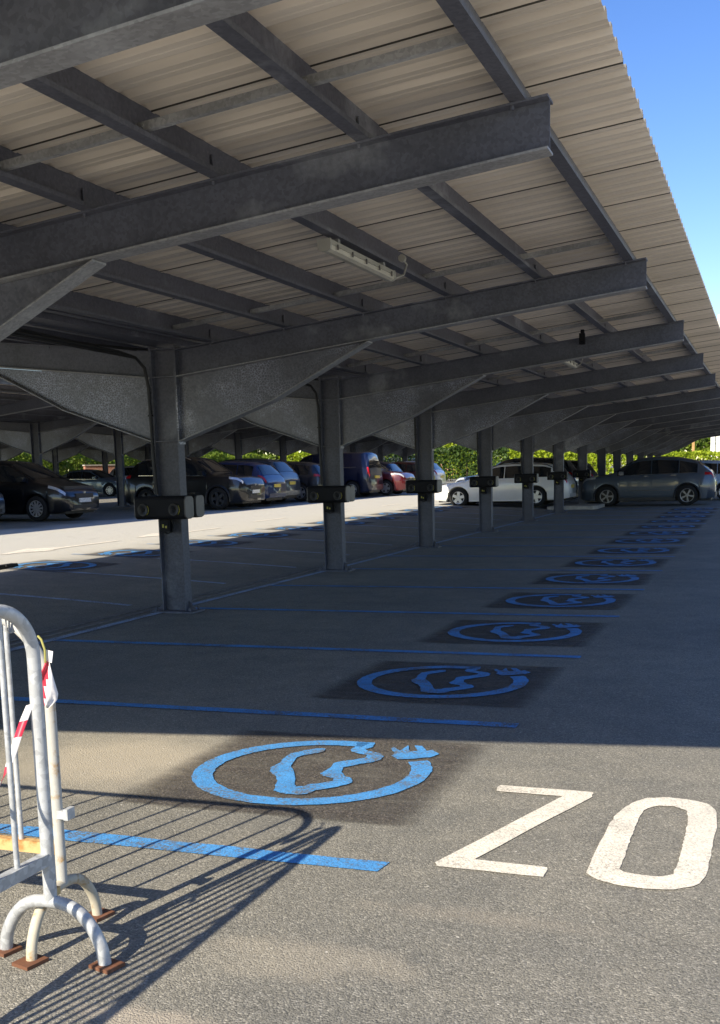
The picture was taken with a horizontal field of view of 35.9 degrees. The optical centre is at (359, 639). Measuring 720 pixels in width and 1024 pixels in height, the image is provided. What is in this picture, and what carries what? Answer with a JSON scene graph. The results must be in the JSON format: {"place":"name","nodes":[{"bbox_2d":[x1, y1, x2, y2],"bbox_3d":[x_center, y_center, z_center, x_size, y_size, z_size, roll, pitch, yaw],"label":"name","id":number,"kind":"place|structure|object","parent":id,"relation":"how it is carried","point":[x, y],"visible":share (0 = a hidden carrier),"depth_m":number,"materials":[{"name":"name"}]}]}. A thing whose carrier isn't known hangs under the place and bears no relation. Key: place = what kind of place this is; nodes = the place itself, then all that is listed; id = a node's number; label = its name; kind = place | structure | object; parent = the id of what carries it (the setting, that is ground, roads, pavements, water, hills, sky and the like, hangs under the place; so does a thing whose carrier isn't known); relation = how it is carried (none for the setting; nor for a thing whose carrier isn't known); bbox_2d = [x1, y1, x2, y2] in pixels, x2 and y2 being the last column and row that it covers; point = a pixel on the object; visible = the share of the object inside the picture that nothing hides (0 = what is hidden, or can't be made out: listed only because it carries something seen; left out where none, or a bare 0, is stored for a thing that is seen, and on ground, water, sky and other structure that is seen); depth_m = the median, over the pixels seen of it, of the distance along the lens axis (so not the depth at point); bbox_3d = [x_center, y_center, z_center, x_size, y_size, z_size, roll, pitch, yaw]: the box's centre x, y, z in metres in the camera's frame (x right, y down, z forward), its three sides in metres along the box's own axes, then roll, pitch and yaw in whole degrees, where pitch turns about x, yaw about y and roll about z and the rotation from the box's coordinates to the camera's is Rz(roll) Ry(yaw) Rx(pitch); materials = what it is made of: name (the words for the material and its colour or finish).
{"place":"outdoors","nodes":[
{"label":"outdoors","id":0,"kind":"place"},
{"bbox_2d":[0,465,719,1023],"bbox_3d":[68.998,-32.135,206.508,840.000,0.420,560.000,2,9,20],"label":"ground","id":1,"kind":"structure","parent":0,"point":[620,713],"depth_m":5.50,"materials":[{"name":"grey asphalt"}]},
{"bbox_2d":[0,493,4,516],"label":"parked car","id":2,"kind":"object","parent":1,"relation":"on","point":[2,505],"visible":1,"depth_m":27.86,"materials":[{"name":"grey paint"}]},
{"bbox_2d":[0,563,18,569],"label":"wheel stop","id":3,"kind":"object","parent":1,"relation":"on","point":[8,565],"visible":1,"depth_m":16.20,"materials":[{"name":"rubber"}]},
{"bbox_2d":[0,460,98,520],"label":"parked car","id":4,"kind":"object","parent":1,"relation":"on","point":[31,490],"visible":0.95,"depth_m":29.05,"materials":[{"name":"black paint"}]},
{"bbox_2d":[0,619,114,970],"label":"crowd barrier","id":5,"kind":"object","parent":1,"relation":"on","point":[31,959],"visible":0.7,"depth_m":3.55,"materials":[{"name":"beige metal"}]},
{"bbox_2d":[37,635,57,709],"bbox_3d":[-0.970,0.101,3.442,0.055,0.232,0.028,-1,9,3],"label":"barrier tape","id":6,"kind":"object","parent":5,"relation":"attached to","point":[50,693],"visible":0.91,"depth_m":3.44,"materials":[{"name":"white plastic"}]},
{"bbox_2d":[3,540,118,553],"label":"lane arrow marking","id":7,"kind":"object","parent":1,"relation":"on","point":[35,550],"visible":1,"depth_m":19.39,"materials":[{"name":"white paint"}]},
{"bbox_2d":[6,560,116,571],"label":"charging emblem marking","id":8,"kind":"object","parent":1,"relation":"on","point":[49,563],"visible":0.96,"depth_m":16.62,"materials":[{"name":"blue paint"}]},
{"bbox_2d":[0,604,124,974],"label":"crowd barrier","id":9,"kind":"object","parent":1,"relation":"on","point":[44,862],"visible":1,"depth_m":3.37,"materials":[{"name":"metal"}]},
{"bbox_2d":[5,620,14,632],"bbox_3d":[-1.019,-0.040,3.236,0.011,0.043,0.037,3,10,27],"label":"wire tie","id":10,"kind":"object","parent":9,"relation":"attached to","point":[11,629],"visible":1,"depth_m":3.23,"materials":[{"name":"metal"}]},
{"bbox_2d":[0,704,31,784],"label":"barrier tape","id":11,"kind":"object","parent":9,"relation":"hanging from","point":[20,729],"visible":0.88,"depth_m":3.32,"materials":[{"name":"white plastic"}]},
{"bbox_2d":[0,593,129,605],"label":"bay line marking","id":12,"kind":"object","parent":1,"relation":"on","point":[64,599],"visible":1,"depth_m":13.04,"materials":[{"name":"blue paint"}]},
{"bbox_2d":[62,469,116,496],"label":"parked car","id":13,"kind":"object","parent":1,"relation":"on","point":[100,481],"visible":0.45,"depth_m":58.38,"materials":[{"name":"black paint"}]},
{"bbox_2d":[82,464,114,473],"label":"brick wall","id":14,"kind":"structure","parent":1,"relation":"on","point":[111,467],"depth_m":73.78,"materials":[{"name":"brick"}]},
{"bbox_2d":[0,432,213,494],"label":"parking canopy","id":15,"kind":"object","parent":1,"relation":"on","point":[55,457],"visible":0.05,"depth_m":59.66,"materials":[{"name":"metal"}]},
{"bbox_2d":[110,466,134,493],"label":"parked car","id":16,"kind":"object","parent":1,"relation":"on","point":[128,469],"visible":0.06,"depth_m":63.24,"materials":[{"name":"silver paint"}]},
{"bbox_2d":[86,548,159,557],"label":"charging emblem marking","id":17,"kind":"object","parent":1,"relation":"on","point":[149,553],"visible":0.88,"depth_m":18.69,"materials":[{"name":"blue paint"}]},
{"bbox_2d":[28,569,224,583],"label":"bay line marking","id":18,"kind":"object","parent":1,"relation":"on","point":[131,576],"visible":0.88,"depth_m":15.50,"materials":[{"name":"blue paint"}]},
{"bbox_2d":[7,449,275,474],"bbox_3d":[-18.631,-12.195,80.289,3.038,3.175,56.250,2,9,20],"label":"hedge","id":19,"kind":"object","parent":1,"relation":"on","point":[84,460],"visible":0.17,"depth_m":78.18,"materials":[{"name":"green plant"}]},
{"bbox_2d":[139,528,215,536],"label":"lane arrow marking","id":20,"kind":"object","parent":1,"relation":"on","point":[153,534],"visible":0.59,"depth_m":23.23,"materials":[{"name":"white paint"}]},
{"bbox_2d":[79,554,294,567],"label":"bay line marking","id":21,"kind":"object","parent":1,"relation":"on","point":[227,562],"visible":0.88,"depth_m":17.54,"materials":[{"name":"blue paint"}]},
{"bbox_2d":[124,457,264,508],"bbox_3d":[-5.370,-5.107,36.141,4.400,1.690,2.016,2,9,20],"label":"parked car","id":22,"kind":"object","parent":1,"relation":"on","point":[214,483],"visible":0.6,"depth_m":35.21,"materials":[{"name":"black paint"}]},
{"bbox_2d":[0,824,388,870],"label":"bay line marking","id":23,"kind":"object","parent":1,"relation":"on","point":[188,847],"visible":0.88,"depth_m":4.44,"materials":[{"name":"blue paint"}]},
{"bbox_2d":[159,539,248,546],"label":"charging emblem marking","id":24,"kind":"object","parent":1,"relation":"on","point":[212,542],"visible":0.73,"depth_m":21.16,"materials":[{"name":"blue paint"}]},
{"bbox_2d":[0,378,414,506],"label":"parking canopy","id":25,"kind":"object","parent":1,"relation":"on","point":[44,426],"visible":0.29,"depth_m":39.46,"materials":[{"name":"metal"}]},
{"bbox_2d":[218,461,285,505],"bbox_3d":[-4.818,-5.410,38.529,4.300,1.530,1.999,2,9,20],"label":"parked car","id":26,"kind":"object","parent":1,"relation":"on","point":[271,476],"visible":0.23,"depth_m":37.52,"materials":[{"name":"blue paint"}]},
{"bbox_2d":[0,696,518,727],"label":"bay line marking","id":27,"kind":"object","parent":1,"relation":"on","point":[461,722],"visible":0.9,"depth_m":6.90,"materials":[{"name":"blue paint"}]},
{"bbox_2d":[223,532,296,537],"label":"charging emblem marking","id":28,"kind":"object","parent":1,"relation":"on","point":[266,535],"visible":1,"depth_m":23.23,"materials":[{"name":"blue paint"}]},
{"bbox_2d":[221,458,300,503],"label":"parked car","id":29,"kind":"object","parent":1,"relation":"on","point":[286,471],"visible":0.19,"depth_m":40.12,"materials":[{"name":"blue paint"}]},
{"bbox_2d":[191,545,347,554],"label":"bay line marking","id":30,"kind":"object","parent":1,"relation":"on","point":[272,549],"visible":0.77,"depth_m":19.95,"materials":[{"name":"blue paint"}]},
{"bbox_2d":[3,510,552,645],"bbox_3d":[0.586,-1.661,20.520,0.235,0.010,35.000,2,9,20],"label":"drain channel","id":31,"kind":"object","parent":1,"relation":"on","point":[99,622],"visible":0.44,"depth_m":13.95,"materials":[{"name":"concrete"}]},
{"bbox_2d":[4,510,565,652],"bbox_3d":[1.633,-1.984,22.457,0.109,0.001,30.609,2,9,20],"label":"row line marking","id":32,"kind":"object","parent":1,"relation":"on","point":[76,633],"visible":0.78,"depth_m":13.42,"materials":[{"name":"blue paint"}]},
{"bbox_2d":[207,535,387,544],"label":"bay line marking","id":33,"kind":"object","parent":1,"relation":"on","point":[316,540],"visible":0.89,"depth_m":22.24,"materials":[{"name":"blue paint"}]},
{"bbox_2d":[272,526,323,530],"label":"charging emblem marking","id":34,"kind":"object","parent":1,"relation":"on","point":[303,528],"visible":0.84,"depth_m":25.42,"materials":[{"name":"blue paint"}]},
{"bbox_2d":[127,731,471,823],"bbox_3d":[-0.227,0.650,5.575,1.520,0.004,1.480,2,9,20],"label":"charging emblem marking","id":35,"kind":"object","parent":1,"relation":"on","point":[283,778],"visible":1,"depth_m":5.44,"materials":[{"name":"blue paint"}]},
{"bbox_2d":[285,461,321,500],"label":"parked car","id":36,"kind":"object","parent":1,"relation":"on","point":[308,473],"visible":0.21,"depth_m":41.72,"materials":[{"name":"blue paint"}]},
{"bbox_2d":[54,639,580,657],"bbox_3d":[-0.551,0.066,9.465,4.820,0.001,0.116,2,9,20],"label":"bay line marking","id":37,"kind":"object","parent":1,"relation":"on","point":[381,650],"visible":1,"depth_m":9.37,"materials":[{"name":"blue paint"}]},
{"bbox_2d":[306,521,371,524],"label":"charging emblem marking","id":38,"kind":"object","parent":1,"relation":"on","point":[351,523],"visible":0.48,"depth_m":27.70,"materials":[{"name":"blue paint"}]},
{"bbox_2d":[299,452,382,496],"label":"parked van","id":39,"kind":"object","parent":1,"relation":"on","point":[363,473],"visible":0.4,"depth_m":46.10,"materials":[{"name":"blue paint"}]},
{"bbox_2d":[276,529,417,536],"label":"bay line marking","id":40,"kind":"object","parent":1,"relation":"on","point":[365,533],"visible":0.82,"depth_m":24.33,"materials":[{"name":"blue paint"}]},
{"bbox_2d":[0,0,719,613],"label":"parking canopy","id":41,"kind":"object","parent":1,"relation":"on","point":[186,186],"visible":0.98,"depth_m":8.27,"materials":[{"name":"metal"}]},
{"bbox_2d":[134,495,203,533],"bbox_3d":[-2.055,-1.356,12.033,0.677,0.409,0.582,2,9,20],"label":"charging unit","id":42,"kind":"object","parent":41,"relation":"attached to","point":[165,510],"visible":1,"depth_m":11.78,"materials":[{"name":"black plastic"}]},
{"bbox_2d":[307,485,354,513],"bbox_3d":[-0.425,-2.081,16.489,0.677,0.409,0.582,2,9,20],"label":"charging unit","id":43,"kind":"object","parent":41,"relation":"attached to","point":[329,496],"visible":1,"depth_m":16.24,"materials":[{"name":"plastic"}]},
{"bbox_2d":[317,238,407,281],"bbox_3d":[0.059,-2.908,8.405,0.182,0.211,1.614,2,9,20],"label":"strip light","id":44,"kind":"object","parent":41,"relation":"attached to","point":[335,248],"visible":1,"depth_m":8.22,"materials":[{"name":"white plastic"}]},
{"bbox_2d":[405,479,441,501],"bbox_3d":[1.205,-2.806,20.945,0.677,0.409,0.582,2,9,20],"label":"charging unit","id":45,"kind":"object","parent":41,"relation":"attached to","point":[424,487],"visible":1,"depth_m":20.69,"materials":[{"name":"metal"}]},
{"bbox_2d":[469,476,498,493],"bbox_3d":[2.835,-3.531,25.401,0.677,0.409,0.582,2,9,20],"label":"charging unit","id":46,"kind":"object","parent":41,"relation":"attached to","point":[483,482],"visible":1,"depth_m":25.14,"materials":[{"name":"metal"}]},
{"bbox_2d":[514,473,538,488],"bbox_3d":[4.465,-4.256,29.858,0.677,0.409,0.582,2,9,20],"label":"charging unit","id":47,"kind":"object","parent":41,"relation":"attached to","point":[525,479],"visible":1,"depth_m":29.60,"materials":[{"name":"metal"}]},
{"bbox_2d":[547,472,567,484],"bbox_3d":[6.095,-4.981,34.314,0.677,0.409,0.582,2,9,20],"label":"charging unit","id":48,"kind":"object","parent":41,"relation":"attached to","point":[557,477],"visible":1,"depth_m":34.05,"materials":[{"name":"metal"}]},
{"bbox_2d":[561,359,582,368],"bbox_3d":[3.224,-4.316,17.057,0.182,0.211,1.614,2,9,20],"label":"strip light","id":49,"kind":"object","parent":41,"relation":"attached to","point":[573,364],"visible":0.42,"depth_m":17.28,"materials":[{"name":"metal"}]},
{"bbox_2d":[572,470,590,481],"bbox_3d":[7.725,-5.706,38.770,0.677,0.409,0.582,2,9,20],"label":"charging unit","id":50,"kind":"object","parent":41,"relation":"attached to","point":[580,473],"visible":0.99,"depth_m":38.51,"materials":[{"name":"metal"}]},
{"bbox_2d":[579,329,584,344],"bbox_3d":[2.956,-4.032,14.803,0.070,0.190,0.130,2,9,20],"label":"motion sensor","id":51,"kind":"object","parent":41,"relation":"attached to","point":[582,338],"visible":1,"depth_m":14.77,"materials":[{"name":"black plastic"}]},
{"bbox_2d":[345,516,402,519],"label":"charging emblem marking","id":52,"kind":"object","parent":1,"relation":"on","point":[375,518],"visible":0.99,"depth_m":29.85,"materials":[{"name":"blue paint"}]},
{"bbox_2d":[378,461,402,493],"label":"parked car","id":53,"kind":"object","parent":1,"relation":"on","point":[392,466],"visible":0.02,"depth_m":51.13,"materials":[{"name":"blue paint"}]},
{"bbox_2d":[277,444,508,480],"bbox_3d":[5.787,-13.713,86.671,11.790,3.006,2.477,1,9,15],"label":"hedge","id":54,"kind":"object","parent":1,"relation":"on","point":[455,452],"visible":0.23,"depth_m":85.59,"materials":[{"name":"green plant"}]},
{"bbox_2d":[372,512,417,515],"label":"charging emblem marking","id":55,"kind":"object","parent":1,"relation":"on","point":[395,513],"visible":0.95,"depth_m":32.03,"materials":[{"name":"blue paint"}]},
{"bbox_2d":[380,463,414,494],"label":"parked car","id":56,"kind":"object","parent":1,"relation":"on","point":[394,482],"visible":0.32,"depth_m":48.07,"materials":[{"name":"red paint"}]},
{"bbox_2d":[384,454,414,461],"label":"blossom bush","id":57,"kind":"object","parent":1,"relation":"on","point":[411,457],"visible":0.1,"depth_m":73.29,"materials":[{"name":"green plant"}]},
{"bbox_2d":[195,607,619,616],"bbox_3d":[0.274,-0.297,11.690,4.816,0.001,0.115,2,9,20],"label":"bay line marking","id":58,"kind":"object","parent":1,"relation":"on","point":[413,612],"visible":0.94,"depth_m":11.58,"materials":[{"name":"blue paint"}]},
{"bbox_2d":[391,462,434,479],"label":"parked car","id":59,"kind":"object","parent":1,"relation":"on","point":[409,467],"visible":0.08,"depth_m":54.32,"materials":[{"name":"red paint"}]},
{"bbox_2d":[399,509,446,511],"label":"charging emblem marking","id":60,"kind":"object","parent":1,"relation":"on","point":[417,510],"visible":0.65,"depth_m":34.34,"materials":[{"name":"blue paint"}]},
{"bbox_2d":[403,461,445,483],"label":"parked car","id":61,"kind":"object","parent":1,"relation":"on","point":[439,472],"visible":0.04,"depth_m":57.93,"materials":[{"name":"white paint"}]},
{"bbox_2d":[319,661,557,706],"bbox_3d":[0.588,0.288,7.803,1.520,0.004,1.480,2,9,20],"label":"charging emblem marking","id":62,"kind":"object","parent":1,"relation":"on","point":[513,688],"visible":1,"depth_m":7.70,"materials":[{"name":"blue paint"}]},
{"bbox_2d":[434,506,464,508],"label":"charging emblem marking","id":63,"kind":"object","parent":1,"relation":"on","point":[449,507],"visible":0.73,"depth_m":36.55,"materials":[{"name":"blue paint"}]},
{"bbox_2d":[270,585,643,589],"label":"bay line marking","id":64,"kind":"object","parent":1,"relation":"on","point":[456,587],"visible":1,"depth_m":13.86,"materials":[{"name":"blue paint"}]},
{"bbox_2d":[442,503,478,505],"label":"charging emblem marking","id":65,"kind":"object","parent":1,"relation":"on","point":[465,505],"visible":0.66,"depth_m":38.71,"materials":[{"name":"blue paint"}]},
{"bbox_2d":[256,437,718,477],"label":"hedge","id":66,"kind":"object","parent":1,"relation":"on","point":[687,447],"visible":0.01,"depth_m":101.42,"materials":[{"name":"green plant"}]},
{"bbox_2d":[460,537,534,537],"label":"bay line marking","id":67,"kind":"object","parent":1,"relation":"on","point":[497,537],"visible":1,"depth_m":23.34,"materials":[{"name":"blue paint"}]},
{"bbox_2d":[435,463,575,505],"bbox_3d":[5.006,-5.383,38.494,4.710,1.470,2.007,2,9,20],"label":"parked car","id":68,"kind":"object","parent":1,"relation":"on","point":[462,493],"visible":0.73,"depth_m":37.62,"materials":[{"name":"white paint"}]},
{"bbox_2d":[352,568,661,570],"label":"bay line marking","id":69,"kind":"object","parent":1,"relation":"on","point":[524,569],"visible":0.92,"depth_m":16.08,"materials":[{"name":"blue paint"}]},
{"bbox_2d":[428,620,596,645],"bbox_3d":[1.403,-0.074,10.031,1.520,0.004,1.480,2,9,20],"label":"charging emblem marking","id":70,"kind":"object","parent":1,"relation":"on","point":[536,635],"visible":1,"depth_m":9.95,"materials":[{"name":"blue paint"}]},
{"bbox_2d":[435,785,592,876],"bbox_3d":[0.673,0.773,4.644,0.448,0.001,1.125,2,9,20],"label":"letter marking","id":71,"kind":"object","parent":1,"relation":"on","point":[464,857],"visible":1,"depth_m":4.51,"materials":[{"name":"white paint"}]},
{"bbox_2d":[455,457,577,502],"bbox_3d":[5.810,-5.880,40.974,4.550,1.650,2.033,2,9,20],"label":"parked car","id":72,"kind":"object","parent":1,"relation":"on","point":[569,467],"visible":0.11,"depth_m":39.96,"materials":[{"name":"grey paint"}]},
{"bbox_2d":[488,592,629,609],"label":"charging emblem marking","id":73,"kind":"object","parent":1,"relation":"on","point":[520,600],"visible":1,"depth_m":12.20,"materials":[{"name":"blue paint"}]},
{"bbox_2d":[493,449,636,473],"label":"hedge","id":74,"kind":"object","parent":1,"relation":"on","point":[540,454],"visible":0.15,"depth_m":97.81,"materials":[{"name":"green plant"}]},
{"bbox_2d":[568,460,597,498],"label":"parked car","id":75,"kind":"object","parent":1,"relation":"on","point":[589,467],"visible":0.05,"depth_m":44.20,"materials":[{"name":"black paint"}]},
{"bbox_2d":[547,500,621,509],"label":"kerb island","id":76,"kind":"structure","parent":1,"relation":"on","point":[573,505],"depth_m":37.02,"materials":[{"name":"concrete"}]},
{"bbox_2d":[534,573,645,584],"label":"charging emblem marking","id":77,"kind":"object","parent":1,"relation":"on","point":[598,579],"visible":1,"depth_m":14.45,"materials":[{"name":"blue paint"}]},
{"bbox_2d":[578,524,607,524],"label":"bay line marking","id":78,"kind":"object","parent":1,"relation":"on","point":[592,524],"visible":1,"depth_m":27.37,"materials":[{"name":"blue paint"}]},
{"bbox_2d":[512,545,684,545],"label":"bay line marking","id":79,"kind":"object","parent":1,"relation":"on","point":[598,545],"visible":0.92,"depth_m":20.34,"materials":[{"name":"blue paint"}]},
{"bbox_2d":[553,556,674,556],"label":"bay line marking","id":80,"kind":"object","parent":1,"relation":"on","point":[613,556],"visible":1,"depth_m":17.86,"materials":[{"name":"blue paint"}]},
{"bbox_2d":[565,559,664,566],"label":"charging emblem marking","id":81,"kind":"object","parent":1,"relation":"on","point":[594,562],"visible":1,"depth_m":16.70,"materials":[{"name":"blue paint"}]},
{"bbox_2d":[590,547,676,553],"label":"charging emblem marking","id":82,"kind":"object","parent":1,"relation":"on","point":[665,550],"visible":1,"depth_m":18.87,"materials":[{"name":"blue paint"}]},
{"bbox_2d":[609,538,685,543],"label":"charging emblem marking","id":83,"kind":"object","parent":1,"relation":"on","point":[649,541],"visible":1,"depth_m":21.14,"materials":[{"name":"blue paint"}]},
{"bbox_2d":[581,456,716,506],"bbox_3d":[10.043,-5.525,38.675,4.500,1.670,2.036,2,9,20],"label":"parked car","id":84,"kind":"object","parent":1,"relation":"on","point":[684,481],"visible":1,"depth_m":37.79,"materials":[{"name":"grey paint"}]},
{"bbox_2d":[586,797,716,888],"bbox_3d":[1.192,0.789,4.448,0.434,0.001,1.135,2,9,20],"label":"letter marking","id":85,"kind":"object","parent":1,"relation":"on","point":[691,868],"visible":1,"depth_m":4.32,"materials":[{"name":"white paint"}]},
{"bbox_2d":[628,531,690,534],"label":"charging emblem marking","id":86,"kind":"object","parent":1,"relation":"on","point":[656,532],"visible":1,"depth_m":23.45,"materials":[{"name":"blue paint"}]},
{"bbox_2d":[637,525,697,528],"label":"charging emblem marking","id":87,"kind":"object","parent":1,"relation":"on","point":[664,526],"visible":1,"depth_m":25.61,"materials":[{"name":"blue paint"}]},
{"bbox_2d":[649,520,703,522],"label":"charging emblem marking","id":88,"kind":"object","parent":1,"relation":"on","point":[680,521],"visible":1,"depth_m":27.71,"materials":[{"name":"blue paint"}]},
{"bbox_2d":[657,515,708,517],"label":"charging emblem marking","id":89,"kind":"object","parent":1,"relation":"on","point":[686,516],"visible":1,"depth_m":30.05,"materials":[{"name":"blue paint"}]},
{"bbox_2d":[653,450,719,459],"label":"hedge","id":90,"kind":"object","parent":1,"relation":"on","point":[695,454],"visible":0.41,"depth_m":93.93,"materials":[{"name":"green plant"}]},
{"bbox_2d":[686,438,710,451],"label":"tree","id":91,"kind":"object","parent":1,"relation":"on","point":[697,445],"visible":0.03,"depth_m":110.29,"materials":[{"name":"green plant"}]},
{"bbox_2d":[698,460,719,498],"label":"parked car","id":92,"kind":"object","parent":1,"relation":"on","point":[714,465],"visible":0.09,"depth_m":41.65,"materials":[{"name":"blue paint"}]},
{"bbox_2d":[5,0,719,470],"label":"sky","id":93,"kind":"structure","parent":0,"point":[670,49],"materials":[{"name":"blue"}]},
{"bbox_2d":[710,315,719,457],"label":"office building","id":94,"kind":"structure","parent":0,"point":[715,445],"depth_m":97.94,"materials":[{"name":"white glass"}]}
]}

